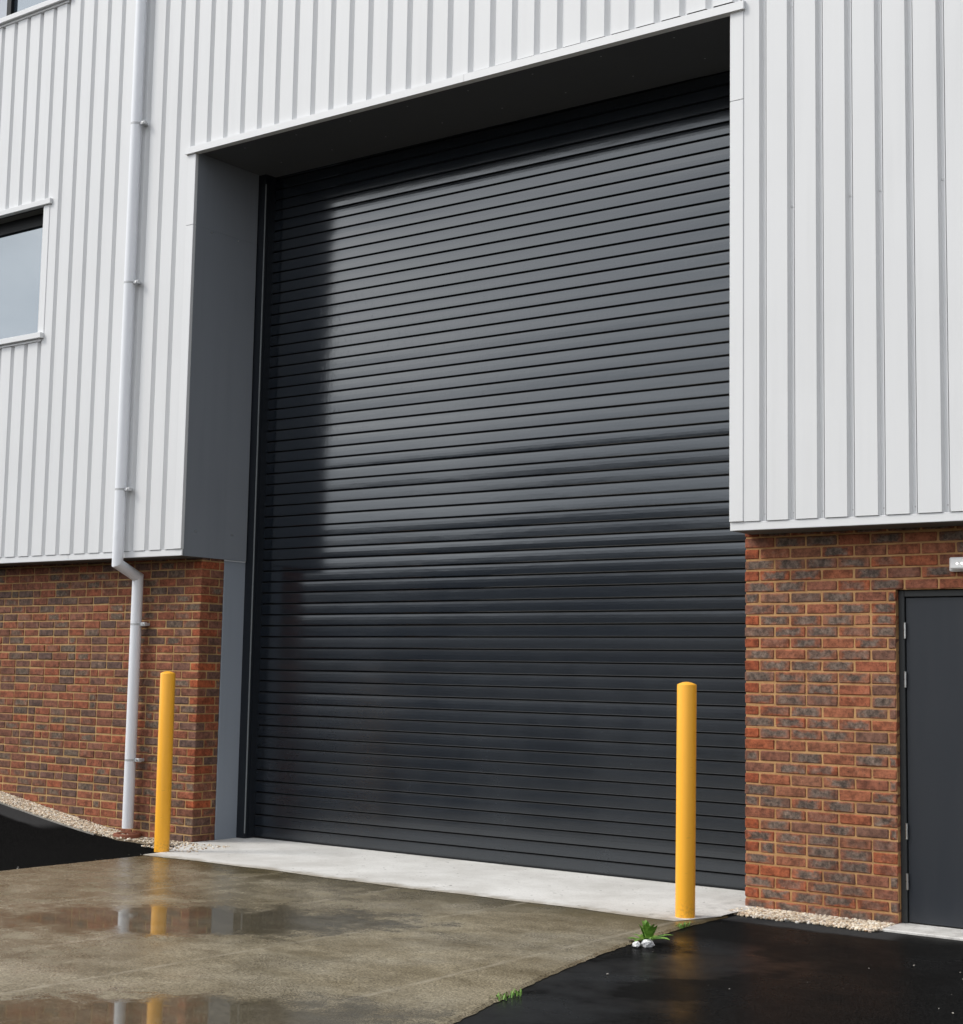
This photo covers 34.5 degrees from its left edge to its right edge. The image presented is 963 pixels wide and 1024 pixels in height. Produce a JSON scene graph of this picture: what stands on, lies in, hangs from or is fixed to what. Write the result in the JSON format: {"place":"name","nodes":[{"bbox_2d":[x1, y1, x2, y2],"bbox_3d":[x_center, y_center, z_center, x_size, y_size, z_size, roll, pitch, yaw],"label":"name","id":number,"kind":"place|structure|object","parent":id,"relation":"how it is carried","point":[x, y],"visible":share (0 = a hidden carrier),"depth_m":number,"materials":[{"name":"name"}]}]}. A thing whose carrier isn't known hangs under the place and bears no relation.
{"place":"outdoors","nodes":[
{"label":"outdoors","id":0,"kind":"place"},
{"bbox_2d":[0,804,962,1023],"bbox_3d":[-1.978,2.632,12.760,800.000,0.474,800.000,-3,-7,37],"label":"ground","id":1,"kind":"structure","parent":0,"point":[774,972],"depth_m":7.99,"materials":[{"name":"black asphalt"}]},
{"bbox_2d":[0,802,95,834],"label":"kerb","id":2,"kind":"structure","parent":1,"relation":"on","point":[42,817],"depth_m":14.20,"materials":[{"name":"grey concrete"}]},
{"bbox_2d":[0,791,229,852],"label":"gravel","id":3,"kind":"structure","parent":1,"relation":"on","point":[54,814],"depth_m":14.16,"materials":[{"name":"beige gravel"}]},
{"bbox_2d":[113,832,140,838],"bbox_3d":[-3.165,2.898,13.836,0.250,0.064,0.250,-3,-7,37],"label":"drain gully","id":4,"kind":"object","parent":1,"relation":"on","point":[131,835],"visible":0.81,"depth_m":13.75,"materials":[{"name":"brown ceramic"}]},
{"bbox_2d":[0,855,727,1023],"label":"concrete slab","id":5,"kind":"structure","parent":1,"relation":"on","point":[144,939],"depth_m":8.55,"materials":[{"name":"grey concrete"}]},
{"bbox_2d":[489,987,522,1000],"bbox_3d":[0.118,2.277,7.320,0.083,0.031,0.221,-3,-7,37],"label":"grass tuft","id":6,"kind":"object","parent":5,"relation":"on","point":[511,994],"visible":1,"depth_m":7.32,"materials":[{"name":"green plant"}]},
{"bbox_2d":[676,922,689,928],"bbox_3d":[1.226,2.521,9.476,0.065,0.032,0.162,-3,-7,37],"label":"grass tuft","id":7,"kind":"object","parent":5,"relation":"on","point":[681,925],"visible":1,"depth_m":9.45,"materials":[{"name":"green plant"}]},
{"bbox_2d":[144,837,752,920],"bbox_3d":[-0.391,2.737,11.817,5.430,0.004,1.691,-3,-7,37],"label":"apron","id":8,"kind":"object","parent":1,"relation":"on","point":[632,897],"visible":0.84,"depth_m":11.47,"materials":[{"name":"concrete"}]},
{"bbox_2d":[154,671,175,851],"bbox_3d":[-2.623,2.061,12.839,0.125,1.478,0.125,-4,-8,36],"label":"bollard","id":9,"kind":"object","parent":8,"relation":"on","point":[164,764],"visible":1,"depth_m":12.79,"materials":[{"name":"yellow metal"}]},
{"bbox_2d":[675,682,696,917],"bbox_3d":[1.300,1.822,9.848,0.125,1.478,0.125,-3,-7,37],"label":"bollard","id":10,"kind":"object","parent":8,"relation":"on","point":[685,803],"visible":1,"depth_m":9.80,"materials":[{"name":"yellow metal"}]},
{"bbox_2d":[0,0,962,927],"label":"warehouse","id":11,"kind":"structure","parent":1,"relation":"on","point":[540,410],"depth_m":12.56,"materials":[{"name":"grey metal"}]},
{"bbox_2d":[0,198,52,348],"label":"window","id":12,"kind":"structure","parent":11,"relation":"in","point":[23,242],"depth_m":15.50,"materials":[{"name":"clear glass"}]},
{"bbox_2d":[0,0,70,27],"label":"window","id":13,"kind":"structure","parent":11,"relation":"in","point":[11,11],"depth_m":15.72,"materials":[{"name":"clear glass"}]},
{"bbox_2d":[112,0,149,828],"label":"downpipe","id":14,"kind":"object","parent":11,"relation":"attached to","point":[134,575],"visible":1,"depth_m":14.02,"materials":[{"name":"grey plastic"}]},
{"bbox_2d":[898,589,962,927],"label":"door","id":15,"kind":"structure","parent":11,"relation":"in","point":[930,621],"depth_m":9.71,"materials":[{"name":"grey metal"}]},
{"bbox_2d":[949,557,962,571],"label":"wall lamp","id":16,"kind":"object","parent":11,"relation":"attached to","point":[955,564],"visible":1,"depth_m":9.60,"materials":[{"name":"white plastic"}]},
{"bbox_2d":[632,941,640,947],"bbox_3d":[0.876,2.442,8.756,0.050,0.035,0.037,-3,-7,37],"label":"white stone","id":17,"kind":"object","parent":1,"relation":"on","point":[637,944],"visible":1,"depth_m":8.74,"materials":[{"name":"white stone"}]},
{"bbox_2d":[641,939,654,946],"bbox_3d":[0.946,2.443,8.778,0.062,0.053,0.063,-3,-7,37],"label":"white stone","id":18,"kind":"object","parent":1,"relation":"on","point":[647,943],"visible":1,"depth_m":8.76,"materials":[{"name":"white stone"}]},
{"bbox_2d":[627,920,669,941],"bbox_3d":[0.959,2.399,8.870,0.279,0.124,0.263,-3,-7,37],"label":"weed","id":19,"kind":"object","parent":1,"relation":"on","point":[648,930],"visible":0.92,"depth_m":8.85,"materials":[{"name":"green plant"}]},
{"bbox_2d":[728,906,895,932],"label":"gravel","id":20,"kind":"structure","parent":1,"relation":"on","point":[869,926],"depth_m":9.79,"materials":[{"name":"beige gravel"}]},
{"bbox_2d":[882,922,962,940],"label":"threshold","id":21,"kind":"object","parent":1,"relation":"on","point":[935,931],"visible":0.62,"depth_m":9.44,"materials":[{"name":"concrete"}]}
]}

